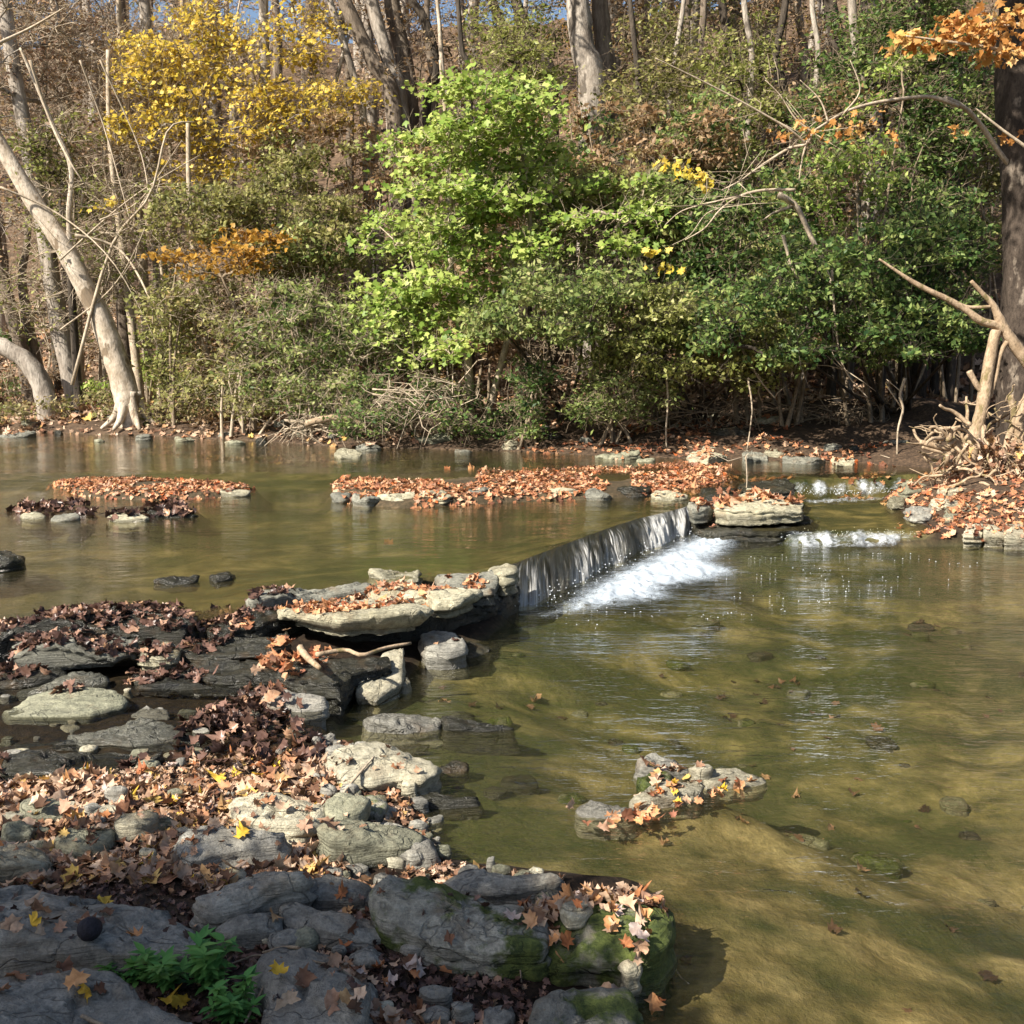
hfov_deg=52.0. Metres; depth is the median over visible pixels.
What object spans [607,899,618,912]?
fallen leaf
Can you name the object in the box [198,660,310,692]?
rock
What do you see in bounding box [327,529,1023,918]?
pool
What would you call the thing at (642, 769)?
rock
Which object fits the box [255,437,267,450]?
rock
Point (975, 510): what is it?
leaf litter
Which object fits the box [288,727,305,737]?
stone
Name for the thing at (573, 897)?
fallen leaf
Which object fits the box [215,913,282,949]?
rock
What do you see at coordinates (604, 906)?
fallen leaf
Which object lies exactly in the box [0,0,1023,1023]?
ground
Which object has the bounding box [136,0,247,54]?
woodland tree
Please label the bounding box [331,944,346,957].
stone
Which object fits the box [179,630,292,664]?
rock
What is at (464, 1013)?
stone
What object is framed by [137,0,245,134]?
woodland tree
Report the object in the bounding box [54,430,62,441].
rock
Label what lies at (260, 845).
rock
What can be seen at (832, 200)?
shrub
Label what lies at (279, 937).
stone
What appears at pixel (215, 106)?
tall tree
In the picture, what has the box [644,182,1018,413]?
shrub
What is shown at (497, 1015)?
rock
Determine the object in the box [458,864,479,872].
stone
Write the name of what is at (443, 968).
fallen leaf
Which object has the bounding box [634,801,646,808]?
fallen leaf
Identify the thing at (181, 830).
stone
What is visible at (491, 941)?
rock
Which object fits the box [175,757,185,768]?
stone
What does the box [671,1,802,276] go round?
autumn tree
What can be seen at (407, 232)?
shrub
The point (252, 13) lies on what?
sky
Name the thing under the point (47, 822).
fallen leaf
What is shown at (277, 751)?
stone
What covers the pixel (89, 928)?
walnut
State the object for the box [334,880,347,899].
fallen leaf
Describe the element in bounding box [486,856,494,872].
stone
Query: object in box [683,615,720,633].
stone
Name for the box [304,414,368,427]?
fallen log
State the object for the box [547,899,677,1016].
rock
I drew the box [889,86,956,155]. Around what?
brush
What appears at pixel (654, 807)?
fallen leaf
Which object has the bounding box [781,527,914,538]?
splash droplets
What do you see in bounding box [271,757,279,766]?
fallen leaf
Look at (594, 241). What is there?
brushwood
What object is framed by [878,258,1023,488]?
driftwood
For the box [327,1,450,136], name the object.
woodland tree
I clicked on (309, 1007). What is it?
rock
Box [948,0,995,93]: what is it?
woodland tree
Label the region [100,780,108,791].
fallen leaf
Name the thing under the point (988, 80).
autumn tree
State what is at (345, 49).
tall tree
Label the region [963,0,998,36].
woodland tree
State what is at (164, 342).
shrub
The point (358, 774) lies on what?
stick
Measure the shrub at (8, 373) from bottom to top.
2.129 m
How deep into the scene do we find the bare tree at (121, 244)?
19.77 m
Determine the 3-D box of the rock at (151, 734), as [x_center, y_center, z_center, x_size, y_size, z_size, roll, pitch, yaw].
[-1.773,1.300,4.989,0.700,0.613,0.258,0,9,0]
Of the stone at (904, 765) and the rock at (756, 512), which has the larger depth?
the rock at (756, 512)
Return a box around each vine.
[505,338,551,447]
[612,370,662,399]
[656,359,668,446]
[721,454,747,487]
[741,349,788,404]
[747,378,761,449]
[760,192,831,283]
[781,235,797,278]
[818,270,874,398]
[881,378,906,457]
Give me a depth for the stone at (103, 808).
4.03 m
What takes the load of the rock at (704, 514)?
on the rock at (773, 533)
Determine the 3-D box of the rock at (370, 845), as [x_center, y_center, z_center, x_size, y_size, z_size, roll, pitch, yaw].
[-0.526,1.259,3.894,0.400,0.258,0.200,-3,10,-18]
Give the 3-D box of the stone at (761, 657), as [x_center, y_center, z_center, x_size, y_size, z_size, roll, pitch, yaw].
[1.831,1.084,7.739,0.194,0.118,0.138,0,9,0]
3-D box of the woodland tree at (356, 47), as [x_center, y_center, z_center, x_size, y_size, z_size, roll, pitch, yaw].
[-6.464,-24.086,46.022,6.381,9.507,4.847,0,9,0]
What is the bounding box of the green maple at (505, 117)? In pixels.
[325,59,698,433]
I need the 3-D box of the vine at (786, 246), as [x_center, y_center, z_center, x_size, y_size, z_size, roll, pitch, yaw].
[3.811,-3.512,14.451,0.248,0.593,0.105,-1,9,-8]
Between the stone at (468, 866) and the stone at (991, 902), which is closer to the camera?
the stone at (468, 866)
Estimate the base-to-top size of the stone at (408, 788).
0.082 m
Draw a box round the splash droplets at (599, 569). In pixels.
[530,529,691,606]
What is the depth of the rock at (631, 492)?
11.93 m
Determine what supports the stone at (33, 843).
on the ground
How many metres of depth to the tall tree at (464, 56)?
19.37 m
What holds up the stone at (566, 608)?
on the ground
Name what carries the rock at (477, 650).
on the ground
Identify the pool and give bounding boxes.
[0,431,935,617]
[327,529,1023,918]
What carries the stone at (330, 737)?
on the ground
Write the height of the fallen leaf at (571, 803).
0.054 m
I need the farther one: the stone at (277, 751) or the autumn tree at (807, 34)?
the autumn tree at (807, 34)
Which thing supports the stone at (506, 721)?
on the ground
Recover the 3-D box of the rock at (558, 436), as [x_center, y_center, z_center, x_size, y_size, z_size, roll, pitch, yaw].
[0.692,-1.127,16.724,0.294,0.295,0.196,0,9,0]
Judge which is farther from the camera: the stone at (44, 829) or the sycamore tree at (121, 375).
the sycamore tree at (121, 375)
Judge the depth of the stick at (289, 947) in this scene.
3.04 m
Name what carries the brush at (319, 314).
on the ground
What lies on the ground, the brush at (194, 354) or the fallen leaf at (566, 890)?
the brush at (194, 354)
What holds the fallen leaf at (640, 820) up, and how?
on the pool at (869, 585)
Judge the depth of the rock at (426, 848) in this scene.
3.85 m
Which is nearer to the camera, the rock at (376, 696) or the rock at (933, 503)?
the rock at (376, 696)
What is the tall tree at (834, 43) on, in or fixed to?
on the ground
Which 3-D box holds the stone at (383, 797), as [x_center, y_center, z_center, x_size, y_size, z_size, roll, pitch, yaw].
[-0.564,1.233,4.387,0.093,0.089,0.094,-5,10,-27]
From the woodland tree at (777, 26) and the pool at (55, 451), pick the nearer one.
the pool at (55, 451)
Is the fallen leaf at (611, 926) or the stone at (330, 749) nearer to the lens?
the fallen leaf at (611, 926)
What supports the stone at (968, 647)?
on the ground
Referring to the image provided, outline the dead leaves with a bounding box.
[935,429,1023,479]
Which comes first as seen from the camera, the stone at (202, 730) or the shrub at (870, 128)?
the stone at (202, 730)
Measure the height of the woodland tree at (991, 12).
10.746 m
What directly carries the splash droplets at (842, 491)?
on the side pool
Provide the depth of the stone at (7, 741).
5.00 m
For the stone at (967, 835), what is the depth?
5.06 m
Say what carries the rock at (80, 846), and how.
on the ground
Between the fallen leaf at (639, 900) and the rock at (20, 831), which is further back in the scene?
the rock at (20, 831)
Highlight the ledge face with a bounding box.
[519,511,687,626]
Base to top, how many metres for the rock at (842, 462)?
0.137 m
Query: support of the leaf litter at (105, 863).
on the ground
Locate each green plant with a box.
[92,955,150,988]
[128,941,191,993]
[183,924,241,995]
[198,964,265,1023]
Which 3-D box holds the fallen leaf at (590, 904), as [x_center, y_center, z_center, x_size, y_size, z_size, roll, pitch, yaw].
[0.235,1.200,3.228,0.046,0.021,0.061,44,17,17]
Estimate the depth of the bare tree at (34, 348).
22.11 m
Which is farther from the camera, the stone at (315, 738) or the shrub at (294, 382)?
the shrub at (294, 382)
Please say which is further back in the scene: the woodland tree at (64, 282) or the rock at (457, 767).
the woodland tree at (64, 282)
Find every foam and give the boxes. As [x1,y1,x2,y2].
[565,537,735,612]
[796,543,879,547]
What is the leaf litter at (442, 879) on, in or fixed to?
on the ground
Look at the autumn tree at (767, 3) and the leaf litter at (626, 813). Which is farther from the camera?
the autumn tree at (767, 3)
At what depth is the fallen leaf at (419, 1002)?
2.91 m
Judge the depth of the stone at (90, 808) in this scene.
4.03 m
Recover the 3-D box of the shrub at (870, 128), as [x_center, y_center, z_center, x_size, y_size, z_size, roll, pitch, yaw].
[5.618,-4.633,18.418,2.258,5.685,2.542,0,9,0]
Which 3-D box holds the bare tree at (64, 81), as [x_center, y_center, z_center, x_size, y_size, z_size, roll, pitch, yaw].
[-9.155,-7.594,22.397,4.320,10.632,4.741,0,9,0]
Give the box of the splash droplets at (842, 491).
[794,487,885,494]
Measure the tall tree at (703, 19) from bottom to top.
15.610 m
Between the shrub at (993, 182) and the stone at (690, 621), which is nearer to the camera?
the stone at (690, 621)
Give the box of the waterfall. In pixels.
[512,506,691,610]
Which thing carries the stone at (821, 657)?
on the ground
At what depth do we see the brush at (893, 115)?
26.16 m
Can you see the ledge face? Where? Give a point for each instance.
(540, 620)
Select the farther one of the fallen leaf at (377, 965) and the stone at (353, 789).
the stone at (353, 789)
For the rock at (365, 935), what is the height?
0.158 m
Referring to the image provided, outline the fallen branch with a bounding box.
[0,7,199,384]
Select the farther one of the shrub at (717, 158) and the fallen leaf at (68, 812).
the shrub at (717, 158)
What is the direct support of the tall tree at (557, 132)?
on the ground
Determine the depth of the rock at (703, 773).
4.70 m
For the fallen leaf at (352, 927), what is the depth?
3.19 m
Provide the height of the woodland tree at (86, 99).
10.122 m
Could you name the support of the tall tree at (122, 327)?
on the ground
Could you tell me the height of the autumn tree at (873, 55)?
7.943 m
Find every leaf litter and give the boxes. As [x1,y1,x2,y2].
[0,291,999,425]
[0,399,428,465]
[0,583,296,667]
[0,630,287,780]
[0,745,377,918]
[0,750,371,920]
[0,870,550,1023]
[1,496,198,522]
[46,474,255,501]
[167,680,326,765]
[228,572,488,647]
[250,635,338,688]
[319,740,571,889]
[330,451,737,510]
[434,610,1003,1013]
[516,402,895,499]
[518,881,668,930]
[582,775,756,831]
[634,755,704,795]
[690,486,804,526]
[881,463,1023,541]
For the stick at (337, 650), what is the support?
on the rock at (334, 682)
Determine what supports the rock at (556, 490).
on the ground
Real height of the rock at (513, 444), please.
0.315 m
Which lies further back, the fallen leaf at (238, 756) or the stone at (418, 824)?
the fallen leaf at (238, 756)
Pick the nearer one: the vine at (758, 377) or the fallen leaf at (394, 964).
the fallen leaf at (394, 964)
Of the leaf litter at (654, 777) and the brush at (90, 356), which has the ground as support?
the brush at (90, 356)
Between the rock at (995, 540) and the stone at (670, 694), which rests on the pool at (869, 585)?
the rock at (995, 540)
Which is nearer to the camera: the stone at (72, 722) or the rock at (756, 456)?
the stone at (72, 722)
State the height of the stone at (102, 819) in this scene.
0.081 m
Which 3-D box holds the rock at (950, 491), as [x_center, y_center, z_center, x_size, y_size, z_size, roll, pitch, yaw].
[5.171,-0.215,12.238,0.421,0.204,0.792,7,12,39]
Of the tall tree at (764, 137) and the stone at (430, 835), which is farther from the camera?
the tall tree at (764, 137)
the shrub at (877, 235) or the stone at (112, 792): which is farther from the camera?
the shrub at (877, 235)
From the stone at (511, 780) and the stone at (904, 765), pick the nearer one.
the stone at (511, 780)
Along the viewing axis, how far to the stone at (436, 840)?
4.10 m
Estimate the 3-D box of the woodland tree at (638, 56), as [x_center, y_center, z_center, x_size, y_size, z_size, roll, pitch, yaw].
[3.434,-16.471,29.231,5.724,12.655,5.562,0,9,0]
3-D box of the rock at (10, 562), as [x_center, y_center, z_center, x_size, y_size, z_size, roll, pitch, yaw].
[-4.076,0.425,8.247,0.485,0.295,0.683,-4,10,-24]
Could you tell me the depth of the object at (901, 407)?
14.45 m
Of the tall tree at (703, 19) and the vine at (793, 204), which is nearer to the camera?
the vine at (793, 204)
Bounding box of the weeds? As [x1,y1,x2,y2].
[0,380,246,427]
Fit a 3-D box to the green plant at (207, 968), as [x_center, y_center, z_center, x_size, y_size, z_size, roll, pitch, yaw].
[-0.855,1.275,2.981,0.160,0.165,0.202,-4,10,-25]
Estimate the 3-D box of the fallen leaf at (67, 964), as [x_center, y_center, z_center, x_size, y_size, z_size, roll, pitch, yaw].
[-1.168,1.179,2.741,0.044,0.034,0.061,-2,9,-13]
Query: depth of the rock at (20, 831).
3.83 m
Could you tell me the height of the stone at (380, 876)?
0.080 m
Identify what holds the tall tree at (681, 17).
on the ground
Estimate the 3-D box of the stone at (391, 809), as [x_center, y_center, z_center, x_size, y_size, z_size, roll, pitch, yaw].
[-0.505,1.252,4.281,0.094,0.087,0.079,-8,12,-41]
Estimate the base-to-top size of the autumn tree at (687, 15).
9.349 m
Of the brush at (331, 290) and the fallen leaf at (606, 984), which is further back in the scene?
the brush at (331, 290)
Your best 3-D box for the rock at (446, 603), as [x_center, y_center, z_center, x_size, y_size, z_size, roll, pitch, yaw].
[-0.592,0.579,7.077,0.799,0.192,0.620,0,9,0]
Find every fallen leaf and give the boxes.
[9,921,23,932]
[22,816,36,824]
[24,888,43,908]
[29,911,41,926]
[30,884,44,886]
[39,819,52,826]
[42,880,59,889]
[56,955,73,970]
[62,770,75,782]
[63,807,77,816]
[63,968,90,990]
[67,821,84,828]
[75,983,91,1002]
[93,980,106,993]
[97,894,113,903]
[99,809,110,817]
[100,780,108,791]
[109,847,122,853]
[114,836,126,842]
[126,788,132,801]
[126,926,142,936]
[135,758,148,773]
[139,773,151,778]
[148,834,156,841]
[158,784,167,791]
[158,982,182,1003]
[166,762,176,766]
[171,993,190,1009]
[188,752,202,766]
[203,800,217,812]
[204,768,225,781]
[224,755,236,763]
[232,766,241,776]
[233,820,248,838]
[234,759,242,767]
[235,752,245,759]
[258,763,278,774]
[269,960,288,974]
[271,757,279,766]
[277,710,290,719]
[291,733,304,746]
[291,846,301,856]
[325,870,340,876]
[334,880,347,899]
[338,938,352,946]
[348,921,358,934]
[350,965,361,976]
[355,967,365,973]
[358,875,371,881]
[366,975,379,984]
[372,960,384,968]
[381,970,397,984]
[382,974,388,986]
[385,867,397,875]
[389,958,399,966]
[401,953,413,967]
[403,953,420,969]
[408,968,419,978]
[412,958,425,977]
[416,996,422,1009]
[439,965,451,972]
[444,930,454,945]
[502,908,520,919]
[517,899,527,905]
[538,900,548,910]
[546,911,555,922]
[548,933,558,947]
[549,929,561,943]
[552,909,557,920]
[559,883,570,899]
[560,930,574,950]
[566,798,574,809]
[569,887,583,900]
[571,898,582,908]
[576,882,594,893]
[580,883,600,900]
[582,896,593,907]
[583,884,600,899]
[599,903,610,911]
[600,982,610,987]
[602,916,615,931]
[603,914,620,931]
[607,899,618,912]
[608,901,625,916]
[618,892,636,910]
[618,933,634,948]
[628,921,642,935]
[629,880,651,896]
[631,939,649,954]
[632,813,644,824]
[633,897,643,901]
[633,951,642,965]
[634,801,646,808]
[635,906,646,925]
[635,928,649,941]
[640,904,652,920]
[644,992,665,1014]
[645,896,658,902]
[651,805,659,811]
[682,794,691,804]
[717,782,727,790]
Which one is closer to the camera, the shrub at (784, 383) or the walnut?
the walnut
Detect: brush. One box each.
[0,318,95,392]
[0,359,28,401]
[15,303,106,387]
[83,282,154,355]
[110,277,225,356]
[126,296,253,395]
[180,321,309,391]
[260,281,354,360]
[314,267,377,357]
[433,278,524,357]
[488,264,538,339]
[598,300,680,370]
[720,178,776,255]
[756,167,849,238]
[829,89,917,168]
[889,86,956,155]
[946,161,1001,241]
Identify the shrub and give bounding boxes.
[0,326,53,399]
[81,339,176,409]
[109,264,221,414]
[124,174,256,426]
[166,219,283,428]
[166,276,318,438]
[174,131,400,418]
[209,261,429,436]
[230,94,439,394]
[239,118,343,401]
[264,205,377,424]
[313,356,539,448]
[323,201,451,409]
[366,122,490,381]
[431,184,533,402]
[445,240,658,423]
[483,344,565,451]
[486,106,577,410]
[516,76,753,408]
[525,152,706,424]
[537,104,637,394]
[542,136,744,417]
[553,352,692,445]
[568,269,827,426]
[586,180,702,406]
[643,69,755,399]
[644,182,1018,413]
[653,177,835,424]
[692,138,783,385]
[711,163,852,404]
[749,115,1000,407]
[752,277,847,426]
[775,75,897,400]
[794,25,942,425]
[841,161,951,395]
[887,122,1002,402]
[933,85,1002,402]
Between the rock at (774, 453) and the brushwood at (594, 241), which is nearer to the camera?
the rock at (774, 453)
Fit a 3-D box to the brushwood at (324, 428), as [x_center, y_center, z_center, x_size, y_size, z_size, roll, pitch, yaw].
[-2.977,-1.462,17.358,2.501,1.568,1.486,0,9,0]
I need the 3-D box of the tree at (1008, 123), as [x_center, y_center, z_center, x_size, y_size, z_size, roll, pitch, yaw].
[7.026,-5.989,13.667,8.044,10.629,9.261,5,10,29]
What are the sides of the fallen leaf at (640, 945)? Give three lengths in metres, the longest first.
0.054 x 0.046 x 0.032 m
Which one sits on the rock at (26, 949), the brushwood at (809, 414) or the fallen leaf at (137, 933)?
the fallen leaf at (137, 933)
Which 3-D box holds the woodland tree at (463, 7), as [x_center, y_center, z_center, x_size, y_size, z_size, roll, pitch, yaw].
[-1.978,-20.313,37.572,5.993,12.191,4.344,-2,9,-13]
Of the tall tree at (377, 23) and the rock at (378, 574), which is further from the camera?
the tall tree at (377, 23)
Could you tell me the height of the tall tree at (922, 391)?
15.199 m
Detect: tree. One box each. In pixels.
[0,0,78,277]
[0,0,91,401]
[0,0,99,391]
[0,0,139,389]
[0,0,186,410]
[0,45,72,336]
[0,47,155,430]
[0,50,233,407]
[0,120,150,403]
[0,256,60,421]
[2,96,122,407]
[7,0,142,297]
[29,0,231,399]
[51,0,132,122]
[68,0,137,106]
[79,0,180,141]
[90,0,222,201]
[93,0,163,26]
[111,0,131,363]
[112,0,275,361]
[115,120,277,411]
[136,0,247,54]
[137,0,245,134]
[138,0,168,392]
[155,1,254,129]
[161,0,292,249]
[168,0,281,139]
[198,0,220,362]
[222,0,304,84]
[241,0,470,286]
[285,0,404,347]
[293,0,316,288]
[296,0,432,132]
[318,0,419,109]
[325,0,362,72]
[327,0,373,377]
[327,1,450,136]
[338,0,407,372]
[350,0,514,367]
[351,0,467,57]
[352,0,440,58]
[366,0,412,361]
[384,0,418,190]
[408,0,439,368]
[433,0,512,115]
[435,0,451,384]
[443,0,584,394]
[445,0,590,305]
[456,0,474,383]
[466,0,484,185]
[489,0,536,314]
[511,0,558,367]
[535,0,712,97]
[545,0,590,15]
[551,0,718,168]
[552,2,709,166]
[566,0,605,378]
[566,0,725,175]
[585,0,712,383]
[591,0,615,355]
[592,0,710,147]
[609,0,620,161]
[621,0,788,179]
[624,0,771,356]
[627,0,644,384]
[641,0,1023,459]
[650,0,791,124]
[652,0,672,160]
[660,0,685,379]
[664,0,805,248]
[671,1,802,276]
[672,0,815,107]
[694,0,847,236]
[695,0,707,383]
[707,0,813,88]
[718,0,739,286]
[739,0,754,384]
[741,0,849,172]
[758,0,778,184]
[770,0,789,387]
[771,2,905,400]
[792,0,910,78]
[793,0,820,51]
[794,0,806,218]
[801,0,820,387]
[804,0,973,391]
[809,0,952,394]
[820,0,849,375]
[821,0,828,45]
[843,0,865,400]
[860,0,882,251]
[869,26,996,401]
[881,0,996,393]
[888,0,995,384]
[903,0,939,397]
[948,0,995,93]
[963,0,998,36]
[971,0,998,30]
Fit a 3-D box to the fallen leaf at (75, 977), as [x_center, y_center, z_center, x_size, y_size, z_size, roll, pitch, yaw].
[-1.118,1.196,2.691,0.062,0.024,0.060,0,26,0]
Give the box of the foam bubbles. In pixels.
[566,553,957,624]
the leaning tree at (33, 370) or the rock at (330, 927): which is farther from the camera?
the leaning tree at (33, 370)
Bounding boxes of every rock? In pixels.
[0,430,36,442]
[0,550,26,589]
[0,605,199,662]
[0,666,66,695]
[0,748,166,781]
[0,843,53,886]
[0,884,212,980]
[0,968,191,1023]
[1,820,35,843]
[2,686,130,725]
[10,636,138,670]
[11,739,76,751]
[16,671,111,700]
[19,798,70,824]
[20,511,46,529]
[21,420,37,426]
[49,513,80,532]
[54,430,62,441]
[54,826,116,858]
[67,717,208,751]
[68,410,82,414]
[107,512,150,533]
[114,811,159,844]
[129,656,251,699]
[131,706,169,719]
[135,434,152,447]
[136,641,180,671]
[147,509,199,528]
[153,574,199,592]
[169,825,292,871]
[176,437,194,445]
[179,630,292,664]
[189,871,317,936]
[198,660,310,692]
[203,606,303,641]
[209,571,235,588]
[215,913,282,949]
[218,432,234,437]
[219,488,250,504]
[224,440,245,456]
[228,792,325,845]
[241,709,260,725]
[245,582,371,608]
[248,947,373,1023]
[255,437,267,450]
[261,689,329,730]
[273,419,290,426]
[275,655,391,724]
[277,598,433,636]
[279,901,358,950]
[292,427,314,436]
[302,585,498,642]
[309,873,371,915]
[315,819,423,868]
[323,741,442,795]
[323,792,371,821]
[326,431,343,437]
[330,492,351,509]
[334,448,361,462]
[349,947,380,967]
[351,493,380,511]
[351,916,380,951]
[355,443,380,460]
[355,648,405,715]
[361,713,443,748]
[362,982,379,1000]
[365,795,392,822]
[367,568,422,585]
[368,582,482,618]
[368,874,551,981]
[377,492,422,500]
[394,743,429,756]
[398,835,439,869]
[400,677,412,701]
[415,432,452,443]
[418,631,470,679]
[420,792,484,820]
[424,490,453,504]
[435,569,500,606]
[439,760,468,785]
[440,716,521,755]
[443,869,563,905]
[454,449,473,463]
[466,487,489,493]
[466,641,499,668]
[482,1005,515,1023]
[488,563,519,595]
[497,583,521,626]
[502,439,518,449]
[528,986,643,1023]
[547,433,562,438]
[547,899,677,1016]
[548,487,577,492]
[559,900,592,929]
[574,800,639,839]
[580,436,593,442]
[585,488,610,506]
[594,449,640,465]
[617,484,650,500]
[617,959,642,996]
[629,781,704,825]
[633,753,688,785]
[636,458,654,464]
[636,771,671,793]
[651,490,690,507]
[685,764,712,782]
[686,446,727,464]
[687,502,713,523]
[690,514,813,552]
[698,487,741,515]
[703,768,767,805]
[708,426,750,436]
[713,493,803,526]
[738,478,795,499]
[742,450,767,476]
[754,416,778,423]
[764,448,784,457]
[782,456,825,476]
[824,443,841,450]
[832,457,854,469]
[848,445,858,451]
[880,440,907,444]
[886,496,906,513]
[897,480,925,497]
[903,506,932,526]
[928,498,958,510]
[937,487,966,495]
[943,502,980,522]
[962,522,983,549]
[983,523,1004,548]
[1003,522,1023,551]
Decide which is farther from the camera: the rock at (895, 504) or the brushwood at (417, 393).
the brushwood at (417, 393)
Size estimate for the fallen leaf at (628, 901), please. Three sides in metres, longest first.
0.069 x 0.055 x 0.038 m
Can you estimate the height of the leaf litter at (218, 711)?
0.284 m
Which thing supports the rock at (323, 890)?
on the ground
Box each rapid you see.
[789,530,915,548]
[795,479,899,496]
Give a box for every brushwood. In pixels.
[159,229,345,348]
[259,388,395,445]
[353,339,496,447]
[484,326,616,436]
[538,194,674,283]
[617,372,817,441]
[752,378,897,426]
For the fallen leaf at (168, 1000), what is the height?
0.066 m
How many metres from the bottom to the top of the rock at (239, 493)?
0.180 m
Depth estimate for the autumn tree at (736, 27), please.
24.28 m
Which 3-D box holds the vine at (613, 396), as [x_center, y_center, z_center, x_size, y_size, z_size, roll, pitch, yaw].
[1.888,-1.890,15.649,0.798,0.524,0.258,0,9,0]
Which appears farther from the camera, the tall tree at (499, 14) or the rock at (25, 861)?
the tall tree at (499, 14)
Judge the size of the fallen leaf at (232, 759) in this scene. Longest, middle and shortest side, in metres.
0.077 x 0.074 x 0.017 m
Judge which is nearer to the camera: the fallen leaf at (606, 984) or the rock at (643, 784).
the fallen leaf at (606, 984)
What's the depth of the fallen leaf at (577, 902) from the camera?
3.21 m
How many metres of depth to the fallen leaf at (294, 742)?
4.89 m
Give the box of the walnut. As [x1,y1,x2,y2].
[77,916,102,941]
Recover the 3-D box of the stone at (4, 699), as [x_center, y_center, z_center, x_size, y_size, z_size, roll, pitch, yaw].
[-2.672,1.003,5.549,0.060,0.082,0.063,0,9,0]
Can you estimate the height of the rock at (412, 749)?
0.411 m
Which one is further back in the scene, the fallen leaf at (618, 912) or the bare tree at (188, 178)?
the bare tree at (188, 178)
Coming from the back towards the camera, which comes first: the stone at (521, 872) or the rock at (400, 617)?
the rock at (400, 617)
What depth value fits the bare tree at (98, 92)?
20.87 m
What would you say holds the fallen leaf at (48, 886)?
on the rock at (26, 949)
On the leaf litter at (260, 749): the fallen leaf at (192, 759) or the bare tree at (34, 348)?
the fallen leaf at (192, 759)
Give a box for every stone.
[0,694,11,704]
[0,695,16,702]
[0,736,14,747]
[3,810,23,820]
[4,749,20,753]
[26,840,40,847]
[33,736,40,741]
[34,825,48,834]
[36,840,46,847]
[49,723,59,726]
[60,724,80,732]
[68,720,77,724]
[79,744,98,752]
[84,802,100,818]
[89,816,106,824]
[93,804,115,820]
[104,786,127,803]
[123,688,132,698]
[130,749,149,755]
[135,759,160,768]
[139,847,156,858]
[158,816,172,830]
[167,788,183,803]
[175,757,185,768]
[176,826,189,833]
[177,709,197,717]
[191,747,202,758]
[192,727,210,740]
[228,867,246,880]
[262,938,268,947]
[264,725,275,732]
[267,928,297,949]
[273,933,285,941]
[275,748,285,757]
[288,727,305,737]
[294,926,319,950]
[312,736,321,744]
[313,772,325,777]
[320,783,336,796]
[322,733,336,745]
[324,745,343,756]
[325,866,342,875]
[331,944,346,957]
[333,740,340,744]
[339,783,358,794]
[343,870,351,878]
[345,863,370,878]
[373,872,397,883]
[375,795,387,803]
[377,1000,393,1010]
[386,857,404,868]
[388,806,396,814]
[399,944,424,958]
[401,780,417,797]
[406,1019,415,1023]
[407,853,422,865]
[408,819,428,831]
[411,796,428,814]
[413,873,430,879]
[419,831,433,841]
[419,985,452,1007]
[420,1005,450,1023]
[426,814,444,830]
[431,828,441,833]
[434,836,440,845]
[435,844,451,859]
[450,711,476,721]
[450,1001,474,1023]
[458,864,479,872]
[483,716,512,727]
[483,786,509,800]
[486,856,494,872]
[491,864,511,875]
[500,774,540,794]
[511,652,524,657]
[513,869,533,875]
[529,866,543,873]
[534,892,550,901]
[557,792,586,804]
[563,603,576,612]
[572,710,587,717]
[583,636,592,642]
[595,701,607,705]
[608,738,622,745]
[621,742,641,754]
[660,691,682,697]
[666,660,690,670]
[668,739,680,747]
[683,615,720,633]
[699,632,710,637]
[737,718,755,726]
[747,651,772,661]
[786,688,810,700]
[789,834,830,850]
[815,655,826,659]
[850,850,904,878]
[865,735,897,750]
[899,763,909,767]
[907,621,933,631]
[910,679,935,690]
[912,632,929,641]
[939,796,968,816]
[941,626,961,634]
[952,642,971,649]
[958,831,980,840]
[977,899,996,906]
[1018,672,1023,677]
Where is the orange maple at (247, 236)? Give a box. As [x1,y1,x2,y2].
[137,222,301,432]
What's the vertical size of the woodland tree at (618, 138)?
10.731 m
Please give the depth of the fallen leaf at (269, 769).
4.52 m
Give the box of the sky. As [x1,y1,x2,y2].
[1,0,753,48]
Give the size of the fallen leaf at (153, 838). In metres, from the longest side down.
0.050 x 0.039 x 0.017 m
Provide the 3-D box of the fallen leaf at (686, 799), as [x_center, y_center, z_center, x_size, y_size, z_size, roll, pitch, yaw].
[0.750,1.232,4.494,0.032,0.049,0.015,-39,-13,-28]
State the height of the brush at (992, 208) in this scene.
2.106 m
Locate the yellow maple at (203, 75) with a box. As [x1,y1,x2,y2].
[57,0,405,400]
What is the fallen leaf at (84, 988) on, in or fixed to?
on the rock at (48, 998)
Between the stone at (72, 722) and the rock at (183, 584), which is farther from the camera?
the rock at (183, 584)
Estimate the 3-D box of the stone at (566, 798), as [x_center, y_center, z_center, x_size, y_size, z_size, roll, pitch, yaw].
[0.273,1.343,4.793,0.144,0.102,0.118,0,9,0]
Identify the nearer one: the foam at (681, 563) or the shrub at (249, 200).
the foam at (681, 563)
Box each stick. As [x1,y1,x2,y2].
[0,915,329,965]
[80,1014,103,1023]
[243,958,275,1023]
[262,945,360,981]
[297,644,321,669]
[315,642,411,656]
[343,756,374,792]
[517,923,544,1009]
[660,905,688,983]
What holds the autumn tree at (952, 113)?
on the ground
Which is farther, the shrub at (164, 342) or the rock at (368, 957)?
the shrub at (164, 342)
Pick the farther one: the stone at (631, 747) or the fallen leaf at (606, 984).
the stone at (631, 747)
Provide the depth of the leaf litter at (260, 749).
4.95 m
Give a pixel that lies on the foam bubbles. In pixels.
(783, 598)
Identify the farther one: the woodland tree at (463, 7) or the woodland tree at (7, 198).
the woodland tree at (463, 7)
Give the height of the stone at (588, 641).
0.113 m
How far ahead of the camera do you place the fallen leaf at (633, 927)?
3.16 m
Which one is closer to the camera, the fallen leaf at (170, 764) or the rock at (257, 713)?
the fallen leaf at (170, 764)

